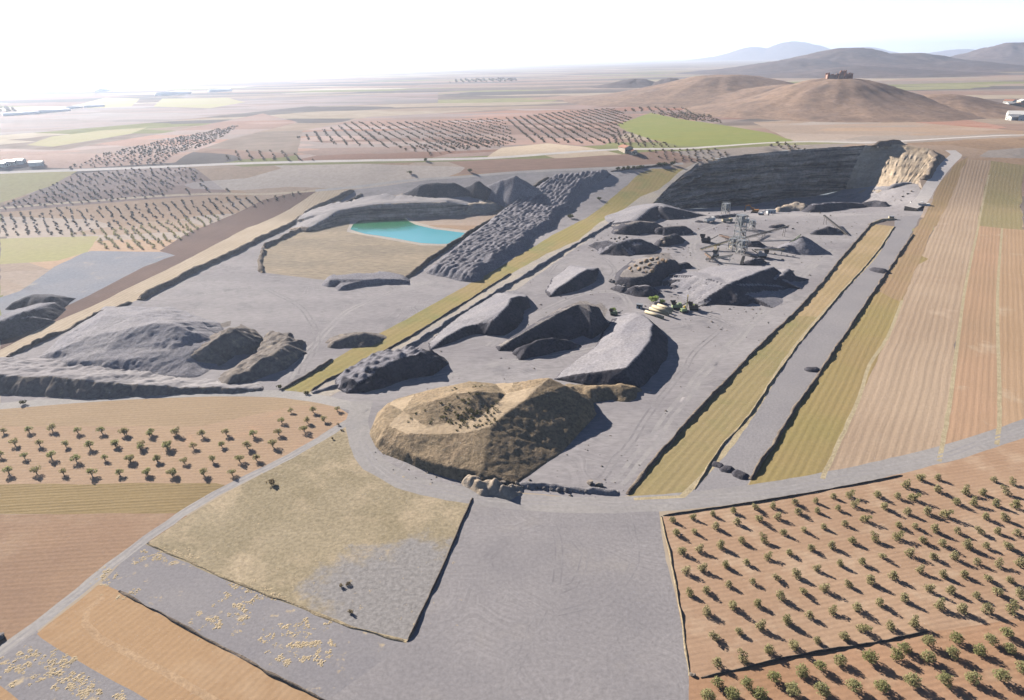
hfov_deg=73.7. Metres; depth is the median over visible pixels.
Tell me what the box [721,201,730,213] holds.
steel frame
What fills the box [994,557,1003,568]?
olive tree
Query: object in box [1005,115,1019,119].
house
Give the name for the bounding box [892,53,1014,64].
mountain
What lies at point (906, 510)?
olive tree
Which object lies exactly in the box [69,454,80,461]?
almond tree
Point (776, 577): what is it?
olive tree
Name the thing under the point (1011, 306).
orange field
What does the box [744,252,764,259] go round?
conveyor
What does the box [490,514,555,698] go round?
wheel track
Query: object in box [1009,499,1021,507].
olive tree
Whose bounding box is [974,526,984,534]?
olive tree
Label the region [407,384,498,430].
scrub
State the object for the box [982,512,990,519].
olive tree
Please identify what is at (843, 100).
hill
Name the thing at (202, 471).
almond tree
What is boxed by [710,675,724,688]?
olive tree
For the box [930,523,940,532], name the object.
olive tree
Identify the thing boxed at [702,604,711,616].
olive tree
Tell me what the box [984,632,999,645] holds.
olive tree
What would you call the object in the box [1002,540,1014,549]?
olive tree
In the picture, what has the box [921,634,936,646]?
olive tree
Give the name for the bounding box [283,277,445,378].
wheel track
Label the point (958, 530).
olive tree
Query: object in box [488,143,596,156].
cream field
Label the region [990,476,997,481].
olive tree
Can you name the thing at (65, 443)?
almond tree
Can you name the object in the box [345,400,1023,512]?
haul road
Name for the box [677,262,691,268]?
gravel heap
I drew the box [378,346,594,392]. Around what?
wheel track
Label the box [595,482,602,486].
boulder
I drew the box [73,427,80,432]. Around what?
almond tree
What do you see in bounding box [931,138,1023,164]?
brown field
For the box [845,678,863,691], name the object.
olive tree
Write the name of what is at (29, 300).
gravel heap
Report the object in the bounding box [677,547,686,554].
olive tree
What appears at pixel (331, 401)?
road
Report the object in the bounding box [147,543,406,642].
field edge
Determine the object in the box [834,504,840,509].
olive tree
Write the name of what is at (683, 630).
stone wall
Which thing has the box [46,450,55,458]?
almond tree
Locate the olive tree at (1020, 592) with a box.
[1015,586,1023,598]
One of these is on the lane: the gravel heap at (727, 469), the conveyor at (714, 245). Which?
the gravel heap at (727, 469)
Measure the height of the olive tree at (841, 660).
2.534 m
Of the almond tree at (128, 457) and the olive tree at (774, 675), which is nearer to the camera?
the olive tree at (774, 675)
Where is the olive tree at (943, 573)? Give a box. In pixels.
[938,569,947,577]
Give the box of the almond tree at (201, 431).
[196,429,205,435]
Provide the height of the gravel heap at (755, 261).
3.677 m
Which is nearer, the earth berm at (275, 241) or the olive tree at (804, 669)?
the olive tree at (804, 669)
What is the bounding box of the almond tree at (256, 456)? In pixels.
[252,454,259,459]
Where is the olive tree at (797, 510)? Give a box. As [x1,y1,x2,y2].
[794,507,803,514]
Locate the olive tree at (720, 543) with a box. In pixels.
[716,539,724,548]
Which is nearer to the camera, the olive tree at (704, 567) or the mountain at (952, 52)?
the olive tree at (704, 567)
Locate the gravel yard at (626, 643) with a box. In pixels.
[329,504,688,699]
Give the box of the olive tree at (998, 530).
[994,526,1001,534]
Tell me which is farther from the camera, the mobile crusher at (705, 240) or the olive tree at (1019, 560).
the mobile crusher at (705, 240)
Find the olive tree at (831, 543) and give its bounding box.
[827,540,836,548]
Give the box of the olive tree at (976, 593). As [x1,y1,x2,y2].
[972,591,980,598]
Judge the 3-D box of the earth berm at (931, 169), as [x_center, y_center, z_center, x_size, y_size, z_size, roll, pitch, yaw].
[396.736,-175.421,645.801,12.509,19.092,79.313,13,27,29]
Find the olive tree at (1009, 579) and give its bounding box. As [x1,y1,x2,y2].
[1005,575,1014,583]
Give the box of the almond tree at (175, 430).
[170,426,179,434]
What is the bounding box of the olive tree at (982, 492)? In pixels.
[978,488,987,495]
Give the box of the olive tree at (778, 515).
[773,512,781,519]
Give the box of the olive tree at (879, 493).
[872,490,881,496]
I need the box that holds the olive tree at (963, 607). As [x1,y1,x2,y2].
[956,602,968,614]
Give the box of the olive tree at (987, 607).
[979,603,994,613]
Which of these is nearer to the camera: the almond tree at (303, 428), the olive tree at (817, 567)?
the olive tree at (817, 567)
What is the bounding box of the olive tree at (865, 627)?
[856,623,872,632]
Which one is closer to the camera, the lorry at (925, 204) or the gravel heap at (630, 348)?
the gravel heap at (630, 348)
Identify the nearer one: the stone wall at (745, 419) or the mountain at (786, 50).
the stone wall at (745, 419)
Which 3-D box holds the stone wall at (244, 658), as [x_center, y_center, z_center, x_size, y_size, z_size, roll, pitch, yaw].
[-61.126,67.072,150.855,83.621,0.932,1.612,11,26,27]
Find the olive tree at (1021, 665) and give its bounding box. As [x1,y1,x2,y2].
[1015,660,1023,674]
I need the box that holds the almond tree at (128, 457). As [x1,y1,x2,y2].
[123,454,134,461]
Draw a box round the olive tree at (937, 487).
[933,484,941,491]
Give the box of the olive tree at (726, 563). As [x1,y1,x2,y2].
[722,560,729,568]
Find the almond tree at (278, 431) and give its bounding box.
[273,428,281,434]
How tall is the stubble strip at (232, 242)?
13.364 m
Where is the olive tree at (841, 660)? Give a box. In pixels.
[833,653,847,665]
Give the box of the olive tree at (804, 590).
[799,587,807,594]
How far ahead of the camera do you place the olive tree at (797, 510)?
193.02 m
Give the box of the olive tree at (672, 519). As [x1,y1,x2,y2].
[668,516,675,521]
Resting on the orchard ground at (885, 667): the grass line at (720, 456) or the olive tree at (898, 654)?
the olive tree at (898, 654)
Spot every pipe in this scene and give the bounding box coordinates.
[645,310,663,318]
[649,307,668,315]
[651,305,669,313]
[657,303,673,310]
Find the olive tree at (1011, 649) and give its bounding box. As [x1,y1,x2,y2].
[1002,642,1016,653]
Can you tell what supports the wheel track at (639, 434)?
on the quarry floor
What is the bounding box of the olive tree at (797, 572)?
[791,567,801,578]
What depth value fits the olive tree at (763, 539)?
182.54 m
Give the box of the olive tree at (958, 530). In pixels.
[953,526,961,533]
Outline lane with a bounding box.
[692,215,920,491]
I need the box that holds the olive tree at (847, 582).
[844,579,853,587]
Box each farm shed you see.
[0,161,10,167]
[3,160,16,164]
[13,158,26,164]
[28,160,43,166]
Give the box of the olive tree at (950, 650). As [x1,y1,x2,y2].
[945,645,960,659]
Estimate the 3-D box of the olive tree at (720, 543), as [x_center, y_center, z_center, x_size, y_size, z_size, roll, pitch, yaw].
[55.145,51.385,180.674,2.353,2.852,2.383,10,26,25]
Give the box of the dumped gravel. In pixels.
[426,169,610,282]
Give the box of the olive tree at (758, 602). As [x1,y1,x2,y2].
[753,598,761,607]
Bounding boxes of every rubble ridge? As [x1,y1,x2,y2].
[518,481,618,494]
[753,182,911,206]
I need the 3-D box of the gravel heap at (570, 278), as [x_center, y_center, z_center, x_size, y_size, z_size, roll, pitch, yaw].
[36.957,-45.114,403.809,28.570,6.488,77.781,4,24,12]
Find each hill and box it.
[563,75,794,107]
[588,78,654,87]
[652,78,679,85]
[683,78,985,122]
[694,84,789,106]
[924,94,1023,118]
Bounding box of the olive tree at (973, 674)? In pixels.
[964,669,982,684]
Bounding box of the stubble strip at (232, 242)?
[0,190,345,356]
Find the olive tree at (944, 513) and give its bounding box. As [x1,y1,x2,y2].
[938,509,954,517]
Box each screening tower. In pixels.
[727,236,737,250]
[735,237,748,254]
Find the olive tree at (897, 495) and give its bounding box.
[893,492,900,498]
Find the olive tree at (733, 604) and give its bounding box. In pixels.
[728,600,737,610]
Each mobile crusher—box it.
[609,308,622,315]
[670,300,689,309]
[688,302,705,310]
[700,234,717,242]
[712,248,718,256]
[752,249,769,257]
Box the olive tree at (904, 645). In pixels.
[897,641,912,653]
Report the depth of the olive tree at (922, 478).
207.44 m
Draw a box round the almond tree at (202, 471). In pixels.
[199,467,207,474]
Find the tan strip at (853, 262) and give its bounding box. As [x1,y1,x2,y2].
[795,224,894,316]
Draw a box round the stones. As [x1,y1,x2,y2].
[375,186,916,496]
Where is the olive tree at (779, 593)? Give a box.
[775,589,786,600]
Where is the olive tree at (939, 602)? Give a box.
[933,597,945,609]
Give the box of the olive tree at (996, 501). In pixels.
[992,498,1001,506]
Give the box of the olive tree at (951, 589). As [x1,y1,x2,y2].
[945,584,956,594]
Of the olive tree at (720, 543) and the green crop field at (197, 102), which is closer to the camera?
the olive tree at (720, 543)
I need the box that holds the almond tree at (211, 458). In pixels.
[208,455,214,461]
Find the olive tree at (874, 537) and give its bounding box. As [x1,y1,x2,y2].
[870,530,880,542]
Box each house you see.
[618,144,633,152]
[628,149,636,154]
[1003,99,1016,102]
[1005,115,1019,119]
[1006,111,1023,115]
[1011,102,1023,106]
[1018,114,1023,120]
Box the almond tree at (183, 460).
[178,457,187,462]
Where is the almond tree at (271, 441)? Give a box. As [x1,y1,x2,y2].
[267,439,276,446]
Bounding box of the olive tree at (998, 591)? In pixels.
[991,586,1004,595]
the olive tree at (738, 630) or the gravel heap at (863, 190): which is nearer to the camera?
the olive tree at (738, 630)
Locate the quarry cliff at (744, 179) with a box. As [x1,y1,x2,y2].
[656,145,864,208]
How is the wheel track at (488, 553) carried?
on the gravel yard at (626, 643)
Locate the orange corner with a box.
[0,686,17,699]
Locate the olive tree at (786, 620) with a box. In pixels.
[782,614,792,625]
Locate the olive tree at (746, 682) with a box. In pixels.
[739,675,753,690]
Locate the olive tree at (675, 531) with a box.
[672,528,679,534]
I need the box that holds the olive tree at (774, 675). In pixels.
[767,670,781,682]
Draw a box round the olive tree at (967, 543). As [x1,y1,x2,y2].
[962,538,972,548]
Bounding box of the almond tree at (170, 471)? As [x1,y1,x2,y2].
[166,468,175,475]
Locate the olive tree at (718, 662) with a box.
[712,656,722,666]
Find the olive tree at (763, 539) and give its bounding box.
[759,532,769,543]
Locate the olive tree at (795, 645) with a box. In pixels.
[788,639,799,650]
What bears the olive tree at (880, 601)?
on the orchard ground at (1003, 463)
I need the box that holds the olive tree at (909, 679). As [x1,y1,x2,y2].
[903,672,921,687]
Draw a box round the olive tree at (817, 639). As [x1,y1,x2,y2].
[813,636,821,644]
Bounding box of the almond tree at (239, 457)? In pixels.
[233,455,243,461]
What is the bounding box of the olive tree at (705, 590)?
[702,585,710,593]
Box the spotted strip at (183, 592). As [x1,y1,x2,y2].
[102,543,405,699]
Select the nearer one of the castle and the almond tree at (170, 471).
the almond tree at (170, 471)
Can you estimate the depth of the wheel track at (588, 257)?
427.36 m
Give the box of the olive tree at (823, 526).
[821,523,827,529]
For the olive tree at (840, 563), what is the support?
on the orchard ground at (1003, 463)
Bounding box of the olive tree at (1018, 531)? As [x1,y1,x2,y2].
[1011,528,1022,535]
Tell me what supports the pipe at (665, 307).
on the quarry floor
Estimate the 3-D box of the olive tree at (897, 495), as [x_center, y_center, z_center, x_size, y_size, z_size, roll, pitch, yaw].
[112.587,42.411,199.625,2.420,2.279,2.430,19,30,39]
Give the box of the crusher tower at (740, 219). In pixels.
[733,212,747,243]
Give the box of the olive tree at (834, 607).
[828,605,837,614]
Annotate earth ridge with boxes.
[282,359,332,389]
[310,273,510,390]
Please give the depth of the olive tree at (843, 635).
151.99 m
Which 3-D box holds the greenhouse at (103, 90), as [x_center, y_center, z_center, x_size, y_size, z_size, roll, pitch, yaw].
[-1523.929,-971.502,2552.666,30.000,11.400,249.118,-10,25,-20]
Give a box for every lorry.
[704,216,714,222]
[721,218,732,222]
[917,203,929,206]
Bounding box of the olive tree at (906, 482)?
[900,479,911,487]
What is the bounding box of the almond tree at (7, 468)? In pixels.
[1,466,12,473]
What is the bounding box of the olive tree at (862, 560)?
[859,557,865,564]
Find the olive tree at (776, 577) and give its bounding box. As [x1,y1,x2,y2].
[772,573,781,580]
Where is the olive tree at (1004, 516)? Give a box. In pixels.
[1000,512,1010,520]
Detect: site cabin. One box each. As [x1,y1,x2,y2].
[636,303,642,308]
[766,209,775,213]
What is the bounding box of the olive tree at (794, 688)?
[784,680,801,695]
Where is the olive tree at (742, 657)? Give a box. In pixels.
[737,648,749,664]
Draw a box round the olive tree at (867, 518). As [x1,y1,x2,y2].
[859,515,871,522]
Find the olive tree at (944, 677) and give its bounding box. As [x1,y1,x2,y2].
[935,670,953,688]
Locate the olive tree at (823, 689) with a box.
[813,681,831,697]
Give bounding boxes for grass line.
[634,229,892,499]
[820,300,903,478]
[937,175,989,461]
[994,228,1002,444]
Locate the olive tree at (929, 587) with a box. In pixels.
[923,584,935,591]
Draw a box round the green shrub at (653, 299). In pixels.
[648,295,658,301]
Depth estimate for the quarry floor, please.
319.15 m
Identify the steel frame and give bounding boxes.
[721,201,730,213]
[748,218,755,229]
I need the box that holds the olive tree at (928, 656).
[919,649,936,662]
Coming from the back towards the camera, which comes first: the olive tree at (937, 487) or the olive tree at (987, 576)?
the olive tree at (937, 487)
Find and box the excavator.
[744,205,758,212]
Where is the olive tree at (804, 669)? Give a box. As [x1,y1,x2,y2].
[795,663,809,677]
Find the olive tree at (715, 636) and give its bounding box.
[708,630,719,640]
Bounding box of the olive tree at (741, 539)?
[738,536,745,544]
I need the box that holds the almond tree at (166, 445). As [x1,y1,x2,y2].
[162,441,170,449]
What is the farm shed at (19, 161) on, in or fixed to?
on the pink field at (78, 156)
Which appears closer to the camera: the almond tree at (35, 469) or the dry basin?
the almond tree at (35, 469)
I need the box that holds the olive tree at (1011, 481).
[1009,476,1016,485]
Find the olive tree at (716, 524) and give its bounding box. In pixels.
[711,521,719,529]
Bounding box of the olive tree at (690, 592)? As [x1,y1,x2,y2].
[686,587,694,596]
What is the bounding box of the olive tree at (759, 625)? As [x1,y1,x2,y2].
[755,619,765,630]
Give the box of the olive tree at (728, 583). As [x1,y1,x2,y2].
[725,580,732,587]
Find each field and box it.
[0,92,437,134]
[0,114,296,168]
[0,171,76,202]
[0,236,98,263]
[0,254,79,295]
[0,396,329,425]
[0,483,224,513]
[0,513,186,644]
[3,138,1023,395]
[28,128,143,146]
[37,585,318,699]
[81,98,138,107]
[145,427,467,639]
[154,98,242,107]
[200,166,327,192]
[297,104,744,160]
[450,150,701,174]
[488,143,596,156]
[545,151,618,157]
[607,107,743,119]
[617,113,792,145]
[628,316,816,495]
[749,256,927,484]
[754,120,1023,141]
[828,159,990,470]
[877,157,967,300]
[916,120,1006,128]
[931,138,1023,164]
[945,226,1000,443]
[977,161,1023,229]
[999,228,1023,426]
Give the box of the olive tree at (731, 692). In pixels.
[724,685,740,699]
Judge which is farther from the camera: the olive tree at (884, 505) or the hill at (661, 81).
the hill at (661, 81)
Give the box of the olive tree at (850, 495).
[845,489,854,498]
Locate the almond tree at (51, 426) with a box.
[47,423,55,430]
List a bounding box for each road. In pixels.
[0,135,1009,173]
[0,390,351,409]
[0,421,345,654]
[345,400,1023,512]
[905,150,961,207]
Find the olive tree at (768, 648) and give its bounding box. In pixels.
[764,643,775,654]
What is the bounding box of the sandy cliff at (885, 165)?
[846,144,932,188]
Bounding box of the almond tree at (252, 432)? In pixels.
[249,430,257,435]
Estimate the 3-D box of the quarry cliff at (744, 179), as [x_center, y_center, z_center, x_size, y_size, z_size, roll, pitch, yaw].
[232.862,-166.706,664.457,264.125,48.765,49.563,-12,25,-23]
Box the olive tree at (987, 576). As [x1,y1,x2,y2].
[984,574,992,581]
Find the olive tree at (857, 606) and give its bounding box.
[852,601,862,611]
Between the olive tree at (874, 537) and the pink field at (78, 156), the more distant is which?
the pink field at (78, 156)
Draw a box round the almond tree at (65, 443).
[60,440,68,446]
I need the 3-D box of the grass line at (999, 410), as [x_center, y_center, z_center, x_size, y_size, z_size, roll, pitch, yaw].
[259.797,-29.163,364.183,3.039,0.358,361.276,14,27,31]
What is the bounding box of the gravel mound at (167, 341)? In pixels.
[39,306,223,377]
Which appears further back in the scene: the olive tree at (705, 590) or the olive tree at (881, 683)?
the olive tree at (705, 590)
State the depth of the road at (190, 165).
676.94 m
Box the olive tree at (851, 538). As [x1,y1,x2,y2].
[847,536,856,543]
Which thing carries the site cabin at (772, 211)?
on the quarry floor
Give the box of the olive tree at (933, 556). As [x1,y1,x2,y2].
[929,552,939,559]
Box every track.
[0,190,314,208]
[0,420,346,651]
[81,596,219,699]
[264,289,315,373]
[268,288,320,372]
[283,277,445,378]
[290,278,448,378]
[315,162,682,191]
[363,426,1023,502]
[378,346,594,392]
[381,350,589,394]
[483,525,589,603]
[485,290,632,345]
[490,292,627,346]
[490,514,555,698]
[490,529,582,597]
[499,513,563,699]
[535,515,639,616]
[543,257,616,279]
[543,515,632,610]
[545,257,612,279]
[597,315,722,477]
[603,314,726,479]
[610,249,830,482]
[619,249,835,485]
[688,214,869,269]
[693,214,884,269]
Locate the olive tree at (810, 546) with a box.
[807,544,816,550]
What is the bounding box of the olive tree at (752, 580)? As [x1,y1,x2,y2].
[748,577,755,583]
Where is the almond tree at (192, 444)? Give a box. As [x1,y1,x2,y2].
[188,442,197,447]
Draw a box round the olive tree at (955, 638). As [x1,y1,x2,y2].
[949,630,964,643]
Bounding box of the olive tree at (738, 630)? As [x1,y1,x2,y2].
[734,626,743,635]
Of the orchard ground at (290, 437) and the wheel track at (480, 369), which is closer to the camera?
the orchard ground at (290, 437)
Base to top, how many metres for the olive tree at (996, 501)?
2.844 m
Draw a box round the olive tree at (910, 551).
[903,547,914,556]
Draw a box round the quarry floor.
[330,183,923,496]
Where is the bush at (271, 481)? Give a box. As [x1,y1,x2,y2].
[266,478,274,484]
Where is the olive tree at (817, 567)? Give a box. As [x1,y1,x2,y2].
[812,564,821,571]
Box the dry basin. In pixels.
[262,205,504,279]
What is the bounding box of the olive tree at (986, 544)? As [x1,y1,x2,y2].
[982,541,990,547]
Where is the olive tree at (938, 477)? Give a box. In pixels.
[934,474,941,480]
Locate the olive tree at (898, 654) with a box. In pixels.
[890,647,905,659]
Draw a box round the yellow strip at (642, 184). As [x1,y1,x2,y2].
[284,169,682,391]
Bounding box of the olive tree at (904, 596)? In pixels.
[900,592,909,601]
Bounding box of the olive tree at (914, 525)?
[911,522,918,528]
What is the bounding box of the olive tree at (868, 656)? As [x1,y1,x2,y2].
[861,648,879,663]
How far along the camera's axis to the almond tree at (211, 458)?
224.05 m
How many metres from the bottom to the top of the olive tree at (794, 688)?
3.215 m
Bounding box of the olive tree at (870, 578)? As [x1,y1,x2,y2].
[866,574,876,584]
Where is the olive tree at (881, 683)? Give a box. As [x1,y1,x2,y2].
[873,679,891,692]
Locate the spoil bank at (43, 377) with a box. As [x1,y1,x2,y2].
[0,357,263,398]
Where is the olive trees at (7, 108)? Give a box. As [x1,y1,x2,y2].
[0,77,805,235]
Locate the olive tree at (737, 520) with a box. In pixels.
[733,517,741,523]
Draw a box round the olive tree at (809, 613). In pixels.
[804,610,814,618]
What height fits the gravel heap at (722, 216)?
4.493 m
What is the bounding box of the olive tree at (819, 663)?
[813,660,826,670]
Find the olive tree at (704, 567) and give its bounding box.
[697,562,707,571]
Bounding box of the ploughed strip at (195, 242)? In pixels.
[0,190,314,349]
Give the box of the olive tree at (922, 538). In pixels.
[918,535,928,543]
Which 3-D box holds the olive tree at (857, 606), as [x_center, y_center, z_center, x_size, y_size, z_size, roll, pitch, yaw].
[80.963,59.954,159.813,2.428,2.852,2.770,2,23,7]
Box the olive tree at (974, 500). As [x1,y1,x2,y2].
[968,496,977,505]
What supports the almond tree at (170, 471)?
on the orchard ground at (290, 437)
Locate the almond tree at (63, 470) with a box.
[58,467,66,473]
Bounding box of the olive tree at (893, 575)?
[887,570,898,580]
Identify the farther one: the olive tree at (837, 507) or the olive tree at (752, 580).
the olive tree at (837, 507)
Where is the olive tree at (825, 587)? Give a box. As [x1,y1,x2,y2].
[819,583,829,591]
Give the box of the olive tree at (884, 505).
[880,502,888,509]
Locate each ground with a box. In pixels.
[0,56,1023,642]
[0,166,671,402]
[0,168,227,211]
[0,194,285,251]
[0,251,174,314]
[0,405,347,484]
[0,631,146,699]
[663,438,1023,676]
[689,618,1023,699]
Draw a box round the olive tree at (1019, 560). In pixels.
[1013,557,1023,566]
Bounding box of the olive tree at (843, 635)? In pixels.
[838,631,850,640]
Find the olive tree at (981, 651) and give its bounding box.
[973,643,987,656]
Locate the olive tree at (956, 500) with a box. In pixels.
[952,497,961,504]
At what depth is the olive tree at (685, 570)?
171.93 m
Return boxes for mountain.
[676,58,848,74]
[686,47,766,60]
[723,48,944,69]
[748,66,1011,77]
[761,41,830,59]
[861,47,897,52]
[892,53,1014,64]
[928,49,973,55]
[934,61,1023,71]
[951,42,1023,64]
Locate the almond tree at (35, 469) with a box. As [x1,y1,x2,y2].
[29,465,41,473]
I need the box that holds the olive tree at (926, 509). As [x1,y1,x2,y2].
[922,506,931,515]
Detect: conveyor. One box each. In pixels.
[700,240,730,249]
[705,254,732,260]
[743,225,788,238]
[744,229,765,234]
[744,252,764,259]
[754,248,785,252]
[823,215,847,234]
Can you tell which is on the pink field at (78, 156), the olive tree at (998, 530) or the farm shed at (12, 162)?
the farm shed at (12, 162)
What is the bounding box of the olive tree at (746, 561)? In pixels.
[742,558,750,565]
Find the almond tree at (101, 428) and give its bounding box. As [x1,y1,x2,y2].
[95,427,105,432]
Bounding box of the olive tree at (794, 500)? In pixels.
[792,498,798,504]
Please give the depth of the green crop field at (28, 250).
493.50 m
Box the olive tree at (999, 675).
[991,668,1012,681]
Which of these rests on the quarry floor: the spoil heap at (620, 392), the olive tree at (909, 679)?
the spoil heap at (620, 392)
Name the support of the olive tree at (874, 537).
on the orchard ground at (1003, 463)
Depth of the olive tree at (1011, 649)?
147.82 m
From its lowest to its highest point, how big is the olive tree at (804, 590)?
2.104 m
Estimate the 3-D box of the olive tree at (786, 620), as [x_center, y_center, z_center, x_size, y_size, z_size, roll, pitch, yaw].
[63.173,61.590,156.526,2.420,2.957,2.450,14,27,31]
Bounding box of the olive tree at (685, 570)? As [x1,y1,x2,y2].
[681,565,690,573]
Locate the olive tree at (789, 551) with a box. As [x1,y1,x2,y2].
[786,548,793,554]
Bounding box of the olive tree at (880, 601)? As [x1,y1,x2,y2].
[875,597,883,606]
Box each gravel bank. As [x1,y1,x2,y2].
[290,193,484,231]
[322,271,409,290]
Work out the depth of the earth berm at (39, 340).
329.84 m
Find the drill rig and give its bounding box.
[679,297,687,313]
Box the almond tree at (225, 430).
[221,428,228,434]
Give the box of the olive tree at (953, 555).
[949,551,959,559]
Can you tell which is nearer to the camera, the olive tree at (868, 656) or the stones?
the olive tree at (868, 656)
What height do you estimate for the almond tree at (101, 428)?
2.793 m
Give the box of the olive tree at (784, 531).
[780,529,787,534]
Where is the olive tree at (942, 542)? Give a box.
[938,538,946,546]
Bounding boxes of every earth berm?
[6,301,131,356]
[137,189,353,299]
[257,249,266,272]
[262,193,362,247]
[311,220,614,393]
[404,177,548,277]
[611,163,670,171]
[626,223,871,494]
[748,234,913,479]
[872,139,903,147]
[872,218,896,224]
[921,150,940,179]
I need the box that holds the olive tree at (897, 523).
[895,521,901,527]
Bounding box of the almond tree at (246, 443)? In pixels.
[242,440,251,447]
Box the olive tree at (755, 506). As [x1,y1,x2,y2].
[752,503,758,509]
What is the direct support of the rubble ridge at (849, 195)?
on the quarry floor
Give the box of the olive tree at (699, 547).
[694,543,703,552]
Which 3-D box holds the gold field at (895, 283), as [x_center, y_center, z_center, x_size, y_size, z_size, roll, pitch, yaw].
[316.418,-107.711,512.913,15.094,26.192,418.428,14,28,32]
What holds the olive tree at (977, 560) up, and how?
on the orchard ground at (1003, 463)
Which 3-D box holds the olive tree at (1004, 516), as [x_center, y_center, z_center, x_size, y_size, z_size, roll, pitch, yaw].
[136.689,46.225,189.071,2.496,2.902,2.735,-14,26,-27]
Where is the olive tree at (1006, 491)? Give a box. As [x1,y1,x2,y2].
[1000,484,1012,495]
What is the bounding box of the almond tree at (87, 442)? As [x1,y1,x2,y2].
[83,440,93,447]
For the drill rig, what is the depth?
345.74 m
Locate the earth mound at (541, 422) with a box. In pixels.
[370,378,596,485]
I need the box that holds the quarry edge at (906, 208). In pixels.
[654,179,923,210]
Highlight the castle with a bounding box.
[825,70,853,78]
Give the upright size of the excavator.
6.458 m
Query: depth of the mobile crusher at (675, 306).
350.19 m
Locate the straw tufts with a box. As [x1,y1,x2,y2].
[0,465,461,699]
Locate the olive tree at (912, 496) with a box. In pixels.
[906,493,921,500]
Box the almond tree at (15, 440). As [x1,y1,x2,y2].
[8,437,17,444]
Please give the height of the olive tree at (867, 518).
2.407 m
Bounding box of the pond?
[351,219,463,243]
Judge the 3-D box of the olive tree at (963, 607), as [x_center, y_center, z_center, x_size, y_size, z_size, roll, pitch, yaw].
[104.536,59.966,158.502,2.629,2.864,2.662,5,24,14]
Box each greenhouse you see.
[2,111,39,115]
[39,108,70,112]
[66,105,82,108]
[83,104,104,107]
[95,87,112,92]
[155,90,191,95]
[207,88,231,92]
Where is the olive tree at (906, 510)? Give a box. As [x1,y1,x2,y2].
[902,507,912,514]
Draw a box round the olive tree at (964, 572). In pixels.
[959,569,968,578]
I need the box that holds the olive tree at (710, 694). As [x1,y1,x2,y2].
[699,688,716,699]
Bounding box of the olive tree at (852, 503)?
[850,499,860,507]
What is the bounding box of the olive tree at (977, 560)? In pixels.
[972,557,982,565]
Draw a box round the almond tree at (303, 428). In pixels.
[298,425,306,431]
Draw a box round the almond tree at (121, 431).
[117,427,126,434]
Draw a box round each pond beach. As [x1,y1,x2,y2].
[347,218,467,245]
[410,208,502,230]
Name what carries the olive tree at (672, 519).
on the orchard ground at (1003, 463)
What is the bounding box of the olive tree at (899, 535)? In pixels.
[892,530,904,540]
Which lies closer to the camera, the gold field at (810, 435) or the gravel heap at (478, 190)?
the gold field at (810, 435)
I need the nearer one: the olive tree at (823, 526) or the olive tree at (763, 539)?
the olive tree at (763, 539)
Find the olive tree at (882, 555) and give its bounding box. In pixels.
[878,553,887,558]
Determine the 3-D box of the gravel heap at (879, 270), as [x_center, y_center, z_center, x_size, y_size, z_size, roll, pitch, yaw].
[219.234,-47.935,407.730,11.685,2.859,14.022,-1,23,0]
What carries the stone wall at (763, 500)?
on the orchard ground at (1003, 463)
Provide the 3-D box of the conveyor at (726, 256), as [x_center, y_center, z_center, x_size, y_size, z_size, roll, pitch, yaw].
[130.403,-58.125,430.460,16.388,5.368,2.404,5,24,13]
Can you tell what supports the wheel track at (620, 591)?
on the gravel yard at (626, 643)
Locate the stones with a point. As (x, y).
(427, 472)
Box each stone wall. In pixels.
[118,590,324,699]
[407,498,472,641]
[661,516,689,675]
[663,475,902,515]
[694,226,894,488]
[701,630,928,678]
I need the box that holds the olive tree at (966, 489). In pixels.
[961,484,970,494]
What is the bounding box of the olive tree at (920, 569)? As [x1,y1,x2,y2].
[915,564,924,572]
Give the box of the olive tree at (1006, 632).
[999,627,1014,637]
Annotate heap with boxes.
[0,302,65,340]
[5,294,75,309]
[191,321,262,365]
[218,330,307,383]
[325,332,386,347]
[335,346,448,393]
[404,183,469,197]
[428,290,529,349]
[457,200,502,214]
[461,474,522,499]
[465,181,490,200]
[487,176,542,206]
[496,301,608,350]
[512,337,580,359]
[545,261,598,296]
[554,312,667,387]
[566,383,641,402]
[588,238,661,255]
[605,203,706,224]
[611,221,662,235]
[612,284,661,296]
[614,253,681,287]
[653,225,692,235]
[654,233,685,246]
[661,265,792,307]
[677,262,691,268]
[711,461,723,467]
[713,213,745,218]
[719,465,734,472]
[731,469,749,479]
[742,258,766,265]
[744,241,765,246]
[768,224,785,227]
[773,268,808,288]
[776,202,808,211]
[777,236,824,254]
[801,202,866,212]
[804,367,819,371]
[810,226,841,234]
[847,185,880,197]
[862,200,889,206]
[869,267,890,273]
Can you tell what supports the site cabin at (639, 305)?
on the quarry floor
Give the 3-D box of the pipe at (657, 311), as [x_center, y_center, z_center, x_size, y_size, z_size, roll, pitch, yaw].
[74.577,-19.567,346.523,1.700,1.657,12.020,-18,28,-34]
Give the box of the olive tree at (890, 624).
[885,619,895,630]
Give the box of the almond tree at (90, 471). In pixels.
[86,468,97,475]
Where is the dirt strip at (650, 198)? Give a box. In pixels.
[309,161,699,395]
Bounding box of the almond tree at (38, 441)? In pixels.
[34,439,43,445]
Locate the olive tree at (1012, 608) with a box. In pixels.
[1005,599,1019,615]
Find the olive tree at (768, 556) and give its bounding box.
[764,551,772,559]
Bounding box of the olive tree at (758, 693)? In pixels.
[751,686,768,699]
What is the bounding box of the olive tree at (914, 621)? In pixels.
[908,614,919,627]
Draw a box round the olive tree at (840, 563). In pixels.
[836,559,843,565]
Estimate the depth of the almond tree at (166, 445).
231.38 m
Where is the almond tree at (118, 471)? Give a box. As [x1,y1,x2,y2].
[115,469,123,474]
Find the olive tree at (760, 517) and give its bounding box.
[755,515,763,521]
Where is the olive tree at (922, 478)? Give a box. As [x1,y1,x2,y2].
[915,474,925,480]

